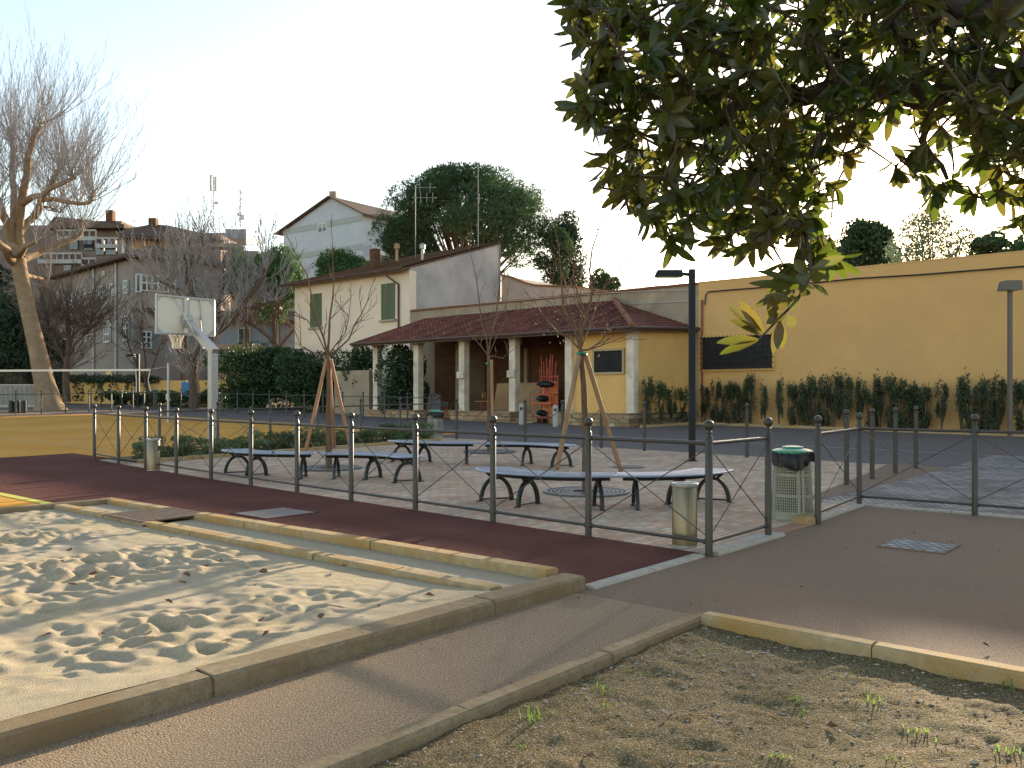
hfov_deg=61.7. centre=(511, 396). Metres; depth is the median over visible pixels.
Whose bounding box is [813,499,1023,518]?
flush kerb
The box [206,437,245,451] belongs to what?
shrub
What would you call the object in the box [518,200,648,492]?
young tree
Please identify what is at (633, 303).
cable
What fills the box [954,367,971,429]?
wall shrub
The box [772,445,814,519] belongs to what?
litter bin
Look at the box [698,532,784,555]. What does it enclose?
flush kerb
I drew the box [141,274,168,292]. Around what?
window
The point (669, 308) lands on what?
old wall
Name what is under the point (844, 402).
wall shrub
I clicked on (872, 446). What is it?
bollard
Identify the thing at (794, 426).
kerb
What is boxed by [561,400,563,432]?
bollard
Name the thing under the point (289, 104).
sky
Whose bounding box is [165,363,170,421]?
volleyball post
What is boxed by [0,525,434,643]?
fallen leaves
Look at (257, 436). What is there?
shrub
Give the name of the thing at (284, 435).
shrub
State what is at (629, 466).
drain cover
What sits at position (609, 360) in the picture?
window
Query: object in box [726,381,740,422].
wall shrub
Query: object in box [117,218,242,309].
terraced house
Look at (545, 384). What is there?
black bag
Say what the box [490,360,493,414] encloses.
tree stake
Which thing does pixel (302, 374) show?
laurel hedge
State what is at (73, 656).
sand
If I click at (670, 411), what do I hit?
wall shrub
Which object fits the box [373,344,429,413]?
ivy
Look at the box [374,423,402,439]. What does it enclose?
shrub
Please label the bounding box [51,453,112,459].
red rubber surface
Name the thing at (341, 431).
shrub
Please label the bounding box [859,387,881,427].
wall shrub
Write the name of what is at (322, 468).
tree grate
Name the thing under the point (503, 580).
sand
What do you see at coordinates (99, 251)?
window
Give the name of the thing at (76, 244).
window
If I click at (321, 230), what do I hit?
window
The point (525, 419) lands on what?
bollard
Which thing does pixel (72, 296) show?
window
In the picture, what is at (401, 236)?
stone pine
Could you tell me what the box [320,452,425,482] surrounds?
bench
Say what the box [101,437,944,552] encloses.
brick plaza
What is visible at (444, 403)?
school chair
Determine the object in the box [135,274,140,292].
window
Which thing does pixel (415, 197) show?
antenna
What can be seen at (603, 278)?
distant tree
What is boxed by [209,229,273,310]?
flat roof block
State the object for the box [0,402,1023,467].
road
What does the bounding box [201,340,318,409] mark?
laurel hedge
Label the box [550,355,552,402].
tool handle
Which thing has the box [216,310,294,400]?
blue grey house
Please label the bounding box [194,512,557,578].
kerb
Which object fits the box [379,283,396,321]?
window
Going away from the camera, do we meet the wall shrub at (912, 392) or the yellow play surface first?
the yellow play surface
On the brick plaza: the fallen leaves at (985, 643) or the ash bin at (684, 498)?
the ash bin at (684, 498)
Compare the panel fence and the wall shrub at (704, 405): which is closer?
the wall shrub at (704, 405)
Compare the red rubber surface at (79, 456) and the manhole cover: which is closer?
the manhole cover
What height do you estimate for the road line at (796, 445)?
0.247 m
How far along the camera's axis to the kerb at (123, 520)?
9.90 m
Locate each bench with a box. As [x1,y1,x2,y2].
[221,449,316,478]
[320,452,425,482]
[387,440,478,464]
[475,467,619,510]
[480,442,576,467]
[615,468,733,510]
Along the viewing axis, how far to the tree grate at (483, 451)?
21.59 m
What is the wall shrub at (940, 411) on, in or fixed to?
on the planter soil
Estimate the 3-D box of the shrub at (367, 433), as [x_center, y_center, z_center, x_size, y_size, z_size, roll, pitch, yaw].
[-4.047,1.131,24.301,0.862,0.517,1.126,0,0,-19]
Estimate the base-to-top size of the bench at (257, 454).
0.465 m
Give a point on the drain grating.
(162, 514)
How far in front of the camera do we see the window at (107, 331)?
81.86 m
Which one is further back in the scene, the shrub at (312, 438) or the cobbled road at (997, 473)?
the shrub at (312, 438)
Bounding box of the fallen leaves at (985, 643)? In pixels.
[420,501,1000,645]
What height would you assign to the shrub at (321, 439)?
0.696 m
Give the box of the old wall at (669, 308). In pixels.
[410,282,698,421]
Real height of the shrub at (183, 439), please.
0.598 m
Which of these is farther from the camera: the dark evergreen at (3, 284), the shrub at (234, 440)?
the dark evergreen at (3, 284)
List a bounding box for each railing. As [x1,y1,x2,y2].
[0,389,153,414]
[90,388,431,421]
[92,404,772,556]
[157,393,440,447]
[813,413,1023,523]
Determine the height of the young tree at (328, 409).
5.253 m
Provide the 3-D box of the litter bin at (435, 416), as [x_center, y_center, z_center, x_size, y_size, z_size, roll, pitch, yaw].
[-2.440,0.846,27.307,0.582,0.898,0.576,0,0,0]
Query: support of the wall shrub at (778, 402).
on the planter soil
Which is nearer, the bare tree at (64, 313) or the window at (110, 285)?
the bare tree at (64, 313)
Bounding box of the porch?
[349,297,699,426]
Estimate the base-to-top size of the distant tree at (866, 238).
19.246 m
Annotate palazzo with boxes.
[44,246,226,380]
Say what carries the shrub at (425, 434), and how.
on the soil bed at (131, 457)
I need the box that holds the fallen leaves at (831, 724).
[585,646,890,756]
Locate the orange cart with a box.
[530,375,557,423]
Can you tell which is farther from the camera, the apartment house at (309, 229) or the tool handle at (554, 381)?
the apartment house at (309, 229)
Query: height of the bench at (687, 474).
0.465 m
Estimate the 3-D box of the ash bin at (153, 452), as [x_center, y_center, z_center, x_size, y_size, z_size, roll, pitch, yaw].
[-7.186,1.159,17.200,0.281,0.639,0.272,0,0,0]
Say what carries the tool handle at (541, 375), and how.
in the orange cart
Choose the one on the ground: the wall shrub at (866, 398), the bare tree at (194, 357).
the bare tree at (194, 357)
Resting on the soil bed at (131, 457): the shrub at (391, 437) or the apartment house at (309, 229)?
the shrub at (391, 437)
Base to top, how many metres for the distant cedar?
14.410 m
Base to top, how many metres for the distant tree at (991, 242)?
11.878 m
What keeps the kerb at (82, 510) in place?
on the ground
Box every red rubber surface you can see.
[0,455,695,583]
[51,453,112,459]
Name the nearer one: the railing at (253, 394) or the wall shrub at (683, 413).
the wall shrub at (683, 413)
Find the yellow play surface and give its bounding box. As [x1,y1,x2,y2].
[0,495,39,507]
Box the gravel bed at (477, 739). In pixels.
[368,624,1023,767]
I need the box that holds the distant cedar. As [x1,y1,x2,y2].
[882,203,981,262]
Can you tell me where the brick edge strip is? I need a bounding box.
[761,523,806,532]
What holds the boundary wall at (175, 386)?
on the road at (929, 444)
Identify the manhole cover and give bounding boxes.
[876,538,960,554]
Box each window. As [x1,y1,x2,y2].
[64,264,71,270]
[66,293,73,314]
[69,241,78,249]
[84,241,93,249]
[96,240,104,254]
[97,286,105,298]
[103,320,110,342]
[106,240,116,254]
[108,283,114,295]
[121,315,129,340]
[122,280,129,293]
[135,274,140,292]
[136,331,155,348]
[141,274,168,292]
[238,328,250,343]
[308,293,322,329]
[318,222,326,232]
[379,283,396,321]
[592,348,624,374]
[699,332,774,371]
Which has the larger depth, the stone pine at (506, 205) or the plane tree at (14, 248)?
the stone pine at (506, 205)
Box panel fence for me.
[0,384,34,407]
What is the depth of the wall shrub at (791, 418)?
33.22 m
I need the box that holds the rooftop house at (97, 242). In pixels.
[0,210,133,397]
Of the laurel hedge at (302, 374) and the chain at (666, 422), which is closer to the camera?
the chain at (666, 422)
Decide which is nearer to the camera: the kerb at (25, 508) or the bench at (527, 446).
the kerb at (25, 508)
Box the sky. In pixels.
[0,0,1023,308]
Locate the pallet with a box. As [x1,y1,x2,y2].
[529,390,540,413]
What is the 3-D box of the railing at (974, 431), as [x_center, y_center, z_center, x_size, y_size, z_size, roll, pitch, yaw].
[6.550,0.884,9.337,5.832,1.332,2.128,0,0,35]
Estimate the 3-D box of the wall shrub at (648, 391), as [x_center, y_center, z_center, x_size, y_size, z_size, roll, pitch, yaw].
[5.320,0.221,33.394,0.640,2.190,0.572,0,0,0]
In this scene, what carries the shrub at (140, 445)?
on the soil bed at (131, 457)
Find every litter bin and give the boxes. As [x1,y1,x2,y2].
[426,409,443,437]
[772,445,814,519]
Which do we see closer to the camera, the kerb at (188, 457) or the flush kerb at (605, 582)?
the flush kerb at (605, 582)
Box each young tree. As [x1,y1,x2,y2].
[270,215,378,467]
[458,230,524,451]
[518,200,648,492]
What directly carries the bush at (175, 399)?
on the road at (929, 444)
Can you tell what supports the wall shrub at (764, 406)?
on the planter soil
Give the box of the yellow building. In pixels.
[698,250,1023,430]
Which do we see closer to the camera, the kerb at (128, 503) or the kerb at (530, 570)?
the kerb at (530, 570)
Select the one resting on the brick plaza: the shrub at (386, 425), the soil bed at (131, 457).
the soil bed at (131, 457)
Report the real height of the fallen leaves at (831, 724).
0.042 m
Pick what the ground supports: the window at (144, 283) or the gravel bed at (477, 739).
the gravel bed at (477, 739)
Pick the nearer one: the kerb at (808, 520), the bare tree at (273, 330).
the kerb at (808, 520)
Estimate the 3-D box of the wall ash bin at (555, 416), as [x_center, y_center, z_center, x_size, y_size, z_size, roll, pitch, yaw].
[1.700,0.735,33.495,0.220,0.870,0.230,0,0,0]
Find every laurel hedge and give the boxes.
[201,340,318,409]
[271,349,359,412]
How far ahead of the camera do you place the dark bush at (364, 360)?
46.20 m
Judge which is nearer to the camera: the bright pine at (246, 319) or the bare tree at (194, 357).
the bare tree at (194, 357)
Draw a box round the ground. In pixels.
[0,398,1023,666]
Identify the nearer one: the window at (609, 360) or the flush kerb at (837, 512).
the flush kerb at (837, 512)
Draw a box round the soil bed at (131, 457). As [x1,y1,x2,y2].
[113,439,410,461]
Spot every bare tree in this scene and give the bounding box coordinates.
[0,244,137,401]
[100,287,169,390]
[116,191,297,408]
[122,189,232,380]
[236,258,315,354]
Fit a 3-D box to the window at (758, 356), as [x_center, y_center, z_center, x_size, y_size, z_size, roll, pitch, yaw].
[9.225,-1.823,35.297,3.331,1.501,0.201,0,0,41]
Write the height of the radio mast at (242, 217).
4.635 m
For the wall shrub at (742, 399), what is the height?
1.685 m
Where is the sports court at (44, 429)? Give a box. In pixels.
[0,413,386,457]
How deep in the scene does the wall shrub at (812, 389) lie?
32.57 m
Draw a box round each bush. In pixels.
[102,389,149,405]
[140,388,182,406]
[170,390,206,407]
[201,388,230,405]
[335,346,372,403]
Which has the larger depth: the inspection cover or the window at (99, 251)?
the window at (99, 251)
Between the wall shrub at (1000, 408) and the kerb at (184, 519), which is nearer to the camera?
the kerb at (184, 519)
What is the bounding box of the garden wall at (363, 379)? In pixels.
[334,370,371,413]
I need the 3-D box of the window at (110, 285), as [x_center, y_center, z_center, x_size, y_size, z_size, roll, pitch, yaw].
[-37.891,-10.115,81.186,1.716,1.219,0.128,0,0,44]
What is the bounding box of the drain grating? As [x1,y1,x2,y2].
[104,507,200,522]
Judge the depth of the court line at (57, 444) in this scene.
24.17 m
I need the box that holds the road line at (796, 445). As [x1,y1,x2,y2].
[558,433,1017,456]
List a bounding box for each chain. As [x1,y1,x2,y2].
[458,406,486,415]
[645,410,687,423]
[695,411,743,425]
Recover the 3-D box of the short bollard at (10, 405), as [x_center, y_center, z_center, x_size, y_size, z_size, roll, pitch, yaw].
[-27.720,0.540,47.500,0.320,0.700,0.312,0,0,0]
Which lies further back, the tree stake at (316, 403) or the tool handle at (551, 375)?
the tool handle at (551, 375)
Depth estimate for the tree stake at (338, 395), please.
17.61 m
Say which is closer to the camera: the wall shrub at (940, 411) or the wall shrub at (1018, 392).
the wall shrub at (1018, 392)
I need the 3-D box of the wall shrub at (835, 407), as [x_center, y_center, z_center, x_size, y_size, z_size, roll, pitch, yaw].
[12.191,0.047,32.236,0.580,2.371,0.778,0,0,-20]
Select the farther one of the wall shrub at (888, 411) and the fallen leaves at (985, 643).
the wall shrub at (888, 411)
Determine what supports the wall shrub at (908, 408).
on the planter soil
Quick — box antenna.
[411,186,435,256]
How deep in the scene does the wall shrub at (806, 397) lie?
32.81 m
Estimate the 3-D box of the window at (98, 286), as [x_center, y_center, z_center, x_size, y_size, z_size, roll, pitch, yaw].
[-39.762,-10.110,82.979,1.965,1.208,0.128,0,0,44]
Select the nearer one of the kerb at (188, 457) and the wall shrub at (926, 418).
the kerb at (188, 457)
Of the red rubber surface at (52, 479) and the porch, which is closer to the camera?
the red rubber surface at (52, 479)
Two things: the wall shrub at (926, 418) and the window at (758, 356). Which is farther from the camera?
the window at (758, 356)
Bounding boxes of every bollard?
[8,400,13,412]
[14,400,19,412]
[20,400,26,412]
[455,398,457,438]
[523,399,526,441]
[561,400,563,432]
[600,401,602,447]
[643,401,645,450]
[695,403,695,453]
[745,403,748,456]
[843,409,849,484]
[869,408,874,478]
[893,407,897,472]
[913,406,918,467]
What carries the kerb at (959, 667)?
on the ground
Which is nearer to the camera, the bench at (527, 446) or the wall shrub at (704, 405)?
the bench at (527, 446)
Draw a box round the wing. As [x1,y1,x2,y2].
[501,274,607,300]
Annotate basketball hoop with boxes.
[155,294,218,445]
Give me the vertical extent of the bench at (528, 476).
0.465 m
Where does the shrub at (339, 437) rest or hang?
on the soil bed at (131, 457)
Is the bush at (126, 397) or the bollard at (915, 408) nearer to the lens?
the bollard at (915, 408)
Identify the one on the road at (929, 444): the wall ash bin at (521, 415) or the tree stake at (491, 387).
the wall ash bin at (521, 415)
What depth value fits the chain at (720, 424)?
20.68 m
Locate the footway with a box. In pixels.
[813,464,946,498]
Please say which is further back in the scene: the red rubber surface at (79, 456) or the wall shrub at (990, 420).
the wall shrub at (990, 420)
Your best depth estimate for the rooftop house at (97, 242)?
97.00 m
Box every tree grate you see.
[299,464,361,470]
[463,449,515,453]
[543,486,629,496]
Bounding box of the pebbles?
[386,626,1023,767]
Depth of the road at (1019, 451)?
21.64 m
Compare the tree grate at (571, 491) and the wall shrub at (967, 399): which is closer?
the tree grate at (571, 491)
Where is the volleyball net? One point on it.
(68, 370)
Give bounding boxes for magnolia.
[546,0,1023,354]
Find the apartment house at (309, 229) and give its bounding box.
[274,191,399,310]
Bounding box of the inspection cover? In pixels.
[230,507,318,518]
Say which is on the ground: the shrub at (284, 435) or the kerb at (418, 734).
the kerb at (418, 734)
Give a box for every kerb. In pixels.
[0,498,109,513]
[0,573,584,757]
[54,504,111,517]
[101,497,168,509]
[103,515,140,525]
[137,436,440,462]
[141,521,501,590]
[175,517,193,520]
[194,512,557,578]
[297,611,704,767]
[585,553,704,589]
[640,422,1023,436]
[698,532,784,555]
[701,611,1023,688]
[792,514,815,525]
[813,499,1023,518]
[821,503,864,520]
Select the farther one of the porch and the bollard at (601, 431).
the porch
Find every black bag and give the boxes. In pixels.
[536,381,553,387]
[536,395,548,401]
[536,410,547,415]
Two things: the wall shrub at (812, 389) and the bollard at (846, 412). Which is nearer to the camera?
the bollard at (846, 412)
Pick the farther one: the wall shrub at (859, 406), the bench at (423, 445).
the wall shrub at (859, 406)
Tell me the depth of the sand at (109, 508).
11.11 m
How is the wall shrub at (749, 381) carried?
on the planter soil
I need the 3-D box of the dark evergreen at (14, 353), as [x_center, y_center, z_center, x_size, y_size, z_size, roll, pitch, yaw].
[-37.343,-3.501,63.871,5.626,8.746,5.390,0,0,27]
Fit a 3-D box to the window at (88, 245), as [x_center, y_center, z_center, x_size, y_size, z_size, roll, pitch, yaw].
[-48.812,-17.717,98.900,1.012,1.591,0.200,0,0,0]
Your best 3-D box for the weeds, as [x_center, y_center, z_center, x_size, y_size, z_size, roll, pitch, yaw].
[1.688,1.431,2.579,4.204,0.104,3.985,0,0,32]
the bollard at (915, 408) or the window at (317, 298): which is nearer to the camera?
the bollard at (915, 408)
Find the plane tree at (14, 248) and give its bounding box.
[0,0,158,410]
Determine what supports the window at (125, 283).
in the palazzo
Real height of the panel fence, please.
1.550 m
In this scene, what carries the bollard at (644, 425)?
on the brick plaza
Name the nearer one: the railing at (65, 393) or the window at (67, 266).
the railing at (65, 393)
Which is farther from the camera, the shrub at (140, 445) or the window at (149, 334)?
the window at (149, 334)
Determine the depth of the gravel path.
4.28 m
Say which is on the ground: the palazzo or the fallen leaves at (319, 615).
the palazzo
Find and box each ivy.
[58,373,163,401]
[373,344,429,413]
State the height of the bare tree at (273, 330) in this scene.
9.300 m
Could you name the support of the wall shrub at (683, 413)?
on the ground
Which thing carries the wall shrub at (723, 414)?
on the planter soil
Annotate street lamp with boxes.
[126,354,139,406]
[654,269,697,460]
[997,280,1022,437]
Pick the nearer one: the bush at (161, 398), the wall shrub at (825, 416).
the wall shrub at (825, 416)
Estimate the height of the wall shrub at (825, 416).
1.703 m
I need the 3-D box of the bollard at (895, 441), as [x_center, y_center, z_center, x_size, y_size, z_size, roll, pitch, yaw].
[7.386,0.868,16.521,0.100,1.331,0.100,0,0,0]
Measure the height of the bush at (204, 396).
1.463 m
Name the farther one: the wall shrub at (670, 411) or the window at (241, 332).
the window at (241, 332)
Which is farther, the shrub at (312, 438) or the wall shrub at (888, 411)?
the wall shrub at (888, 411)
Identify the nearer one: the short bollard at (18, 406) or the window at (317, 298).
the short bollard at (18, 406)
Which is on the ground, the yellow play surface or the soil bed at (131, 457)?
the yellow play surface
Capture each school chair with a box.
[441,401,447,416]
[475,393,485,410]
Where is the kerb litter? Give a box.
[21,597,578,762]
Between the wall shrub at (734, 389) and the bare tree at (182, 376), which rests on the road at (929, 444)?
the bare tree at (182, 376)
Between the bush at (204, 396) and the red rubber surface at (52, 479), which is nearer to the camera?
the red rubber surface at (52, 479)
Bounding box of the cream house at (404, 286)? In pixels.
[279,242,500,408]
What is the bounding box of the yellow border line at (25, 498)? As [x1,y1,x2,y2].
[0,492,51,503]
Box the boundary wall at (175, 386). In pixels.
[58,381,227,404]
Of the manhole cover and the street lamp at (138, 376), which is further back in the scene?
the street lamp at (138, 376)
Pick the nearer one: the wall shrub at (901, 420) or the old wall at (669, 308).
the wall shrub at (901, 420)
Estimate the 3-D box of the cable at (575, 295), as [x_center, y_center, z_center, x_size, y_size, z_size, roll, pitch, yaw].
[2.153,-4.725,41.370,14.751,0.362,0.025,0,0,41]
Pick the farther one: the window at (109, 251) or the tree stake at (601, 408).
the window at (109, 251)
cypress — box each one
[531,220,575,284]
[546,209,588,286]
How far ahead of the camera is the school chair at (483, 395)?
40.20 m
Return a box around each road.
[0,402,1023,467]
[821,455,1023,515]
[995,446,1023,456]
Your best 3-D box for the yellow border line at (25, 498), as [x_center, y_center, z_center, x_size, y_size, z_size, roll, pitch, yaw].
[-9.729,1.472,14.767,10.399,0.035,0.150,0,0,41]
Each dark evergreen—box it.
[0,264,16,378]
[0,292,56,403]
[18,329,65,395]
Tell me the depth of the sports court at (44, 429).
30.37 m
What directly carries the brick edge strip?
on the brick plaza
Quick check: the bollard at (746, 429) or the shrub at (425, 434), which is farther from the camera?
the shrub at (425, 434)
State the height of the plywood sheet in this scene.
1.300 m
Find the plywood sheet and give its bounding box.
[494,383,540,410]
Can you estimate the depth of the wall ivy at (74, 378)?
64.11 m
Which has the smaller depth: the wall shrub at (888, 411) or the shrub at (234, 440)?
the shrub at (234, 440)
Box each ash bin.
[146,438,160,470]
[519,403,523,424]
[553,404,557,426]
[671,481,697,547]
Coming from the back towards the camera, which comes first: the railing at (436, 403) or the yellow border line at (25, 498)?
the railing at (436, 403)
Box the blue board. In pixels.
[181,380,188,403]
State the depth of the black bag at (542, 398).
35.62 m
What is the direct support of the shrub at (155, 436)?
on the soil bed at (131, 457)
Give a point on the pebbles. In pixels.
(836, 712)
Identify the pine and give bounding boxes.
[217,247,259,376]
[243,242,306,402]
[312,247,369,275]
[366,160,560,274]
[380,213,438,261]
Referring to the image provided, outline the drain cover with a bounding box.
[610,465,645,468]
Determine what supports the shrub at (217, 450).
on the soil bed at (131, 457)
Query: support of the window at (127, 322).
in the palazzo
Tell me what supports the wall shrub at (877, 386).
on the planter soil
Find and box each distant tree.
[588,267,622,290]
[832,217,901,266]
[967,229,1023,255]
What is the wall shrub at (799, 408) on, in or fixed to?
on the planter soil
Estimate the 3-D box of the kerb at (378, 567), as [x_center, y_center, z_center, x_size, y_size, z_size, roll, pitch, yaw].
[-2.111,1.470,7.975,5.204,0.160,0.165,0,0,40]
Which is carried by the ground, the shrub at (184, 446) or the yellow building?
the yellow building
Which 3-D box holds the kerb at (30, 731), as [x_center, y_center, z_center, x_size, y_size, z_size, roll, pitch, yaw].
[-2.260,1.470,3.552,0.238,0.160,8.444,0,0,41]
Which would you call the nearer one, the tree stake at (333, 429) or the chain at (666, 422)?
the tree stake at (333, 429)
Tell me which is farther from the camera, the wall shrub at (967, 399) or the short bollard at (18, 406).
the short bollard at (18, 406)
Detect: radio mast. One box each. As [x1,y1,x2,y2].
[209,175,232,231]
[237,190,244,228]
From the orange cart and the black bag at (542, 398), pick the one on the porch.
the orange cart
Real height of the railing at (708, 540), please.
1.390 m
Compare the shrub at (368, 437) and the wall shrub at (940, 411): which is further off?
the wall shrub at (940, 411)
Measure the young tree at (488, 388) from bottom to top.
5.714 m
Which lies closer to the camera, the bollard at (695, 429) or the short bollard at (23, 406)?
the bollard at (695, 429)
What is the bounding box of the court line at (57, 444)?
[5,438,108,450]
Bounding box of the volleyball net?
[0,366,166,391]
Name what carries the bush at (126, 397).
on the road at (929, 444)
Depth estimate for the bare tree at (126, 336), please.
61.94 m
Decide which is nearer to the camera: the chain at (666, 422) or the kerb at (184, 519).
the kerb at (184, 519)
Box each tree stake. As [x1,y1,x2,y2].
[304,359,326,449]
[329,359,348,446]
[330,358,335,448]
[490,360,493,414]
[554,355,581,469]
[583,354,623,474]
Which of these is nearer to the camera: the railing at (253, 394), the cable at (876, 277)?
the cable at (876, 277)
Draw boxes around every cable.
[450,290,682,305]
[450,301,685,314]
[704,265,1023,304]
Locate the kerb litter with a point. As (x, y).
(258, 685)
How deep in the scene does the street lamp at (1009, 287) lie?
27.14 m
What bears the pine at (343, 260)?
on the ground
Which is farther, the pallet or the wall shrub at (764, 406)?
the pallet
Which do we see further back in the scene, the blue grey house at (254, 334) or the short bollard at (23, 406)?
the blue grey house at (254, 334)
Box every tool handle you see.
[541,357,541,402]
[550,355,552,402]
[553,363,555,402]
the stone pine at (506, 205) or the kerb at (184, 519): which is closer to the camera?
the kerb at (184, 519)
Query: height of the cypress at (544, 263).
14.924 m
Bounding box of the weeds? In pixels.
[502,646,1020,767]
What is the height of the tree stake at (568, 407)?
1.744 m
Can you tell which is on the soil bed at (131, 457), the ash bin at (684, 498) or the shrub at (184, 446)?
the shrub at (184, 446)
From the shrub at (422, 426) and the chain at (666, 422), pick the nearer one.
the chain at (666, 422)
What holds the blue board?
on the road at (929, 444)
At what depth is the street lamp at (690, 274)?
19.23 m
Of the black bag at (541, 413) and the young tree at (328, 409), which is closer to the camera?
the young tree at (328, 409)
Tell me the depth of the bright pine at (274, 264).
66.86 m
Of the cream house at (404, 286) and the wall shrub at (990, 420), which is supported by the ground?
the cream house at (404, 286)
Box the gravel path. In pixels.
[0,593,688,767]
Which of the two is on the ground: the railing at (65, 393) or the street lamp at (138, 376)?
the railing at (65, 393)
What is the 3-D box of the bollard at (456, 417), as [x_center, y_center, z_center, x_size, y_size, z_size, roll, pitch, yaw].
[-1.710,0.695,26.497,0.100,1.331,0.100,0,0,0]
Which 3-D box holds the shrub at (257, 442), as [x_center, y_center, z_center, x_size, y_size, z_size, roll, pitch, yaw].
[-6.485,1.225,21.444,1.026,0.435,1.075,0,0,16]
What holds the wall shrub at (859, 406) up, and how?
on the planter soil
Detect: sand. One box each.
[0,509,489,720]
[81,504,138,512]
[168,520,536,587]
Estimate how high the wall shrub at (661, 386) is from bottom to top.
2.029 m
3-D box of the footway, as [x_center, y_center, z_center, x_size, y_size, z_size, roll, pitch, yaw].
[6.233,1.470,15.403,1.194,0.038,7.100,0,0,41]
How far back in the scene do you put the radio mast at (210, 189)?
100.84 m
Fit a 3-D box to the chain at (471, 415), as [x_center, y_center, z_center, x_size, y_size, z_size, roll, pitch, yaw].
[-1.198,0.411,26.057,1.358,0.371,0.037,0,0,41]
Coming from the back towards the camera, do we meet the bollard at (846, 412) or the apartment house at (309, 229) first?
the apartment house at (309, 229)
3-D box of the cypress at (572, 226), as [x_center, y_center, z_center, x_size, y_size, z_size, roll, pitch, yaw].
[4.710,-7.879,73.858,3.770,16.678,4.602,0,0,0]
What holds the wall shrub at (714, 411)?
on the planter soil
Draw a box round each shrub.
[131,435,171,456]
[131,440,164,458]
[162,442,205,457]
[169,434,208,454]
[198,439,242,453]
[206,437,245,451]
[230,438,275,449]
[236,429,277,449]
[263,430,304,449]
[294,426,336,446]
[300,432,325,445]
[331,428,360,443]
[335,434,357,444]
[354,429,383,443]
[354,432,384,441]
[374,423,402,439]
[378,427,409,441]
[402,420,433,438]
[402,431,433,439]
[641,375,655,424]
[652,380,667,423]
[664,385,679,422]
[676,384,687,422]
[699,384,710,419]
[708,377,722,422]
[716,380,730,422]
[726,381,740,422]
[736,388,749,423]
[742,372,757,423]
[759,379,768,418]
[775,373,784,424]
[785,381,798,424]
[793,380,805,425]
[798,379,817,425]
[805,371,828,426]
[821,386,831,426]
[825,367,843,426]
[834,368,853,426]
[853,372,866,423]
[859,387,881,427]
[871,369,886,427]
[883,370,898,427]
[887,383,907,427]
[896,378,918,428]
[904,384,928,428]
[914,383,933,428]
[933,379,949,428]
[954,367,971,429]
[956,383,983,429]
[972,384,987,429]
[979,372,1000,429]
[989,369,1006,429]
[1013,378,1023,430]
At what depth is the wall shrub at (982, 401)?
28.96 m
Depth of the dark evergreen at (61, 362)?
65.50 m
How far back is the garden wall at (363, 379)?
45.66 m
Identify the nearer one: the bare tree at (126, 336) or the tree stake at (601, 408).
the tree stake at (601, 408)

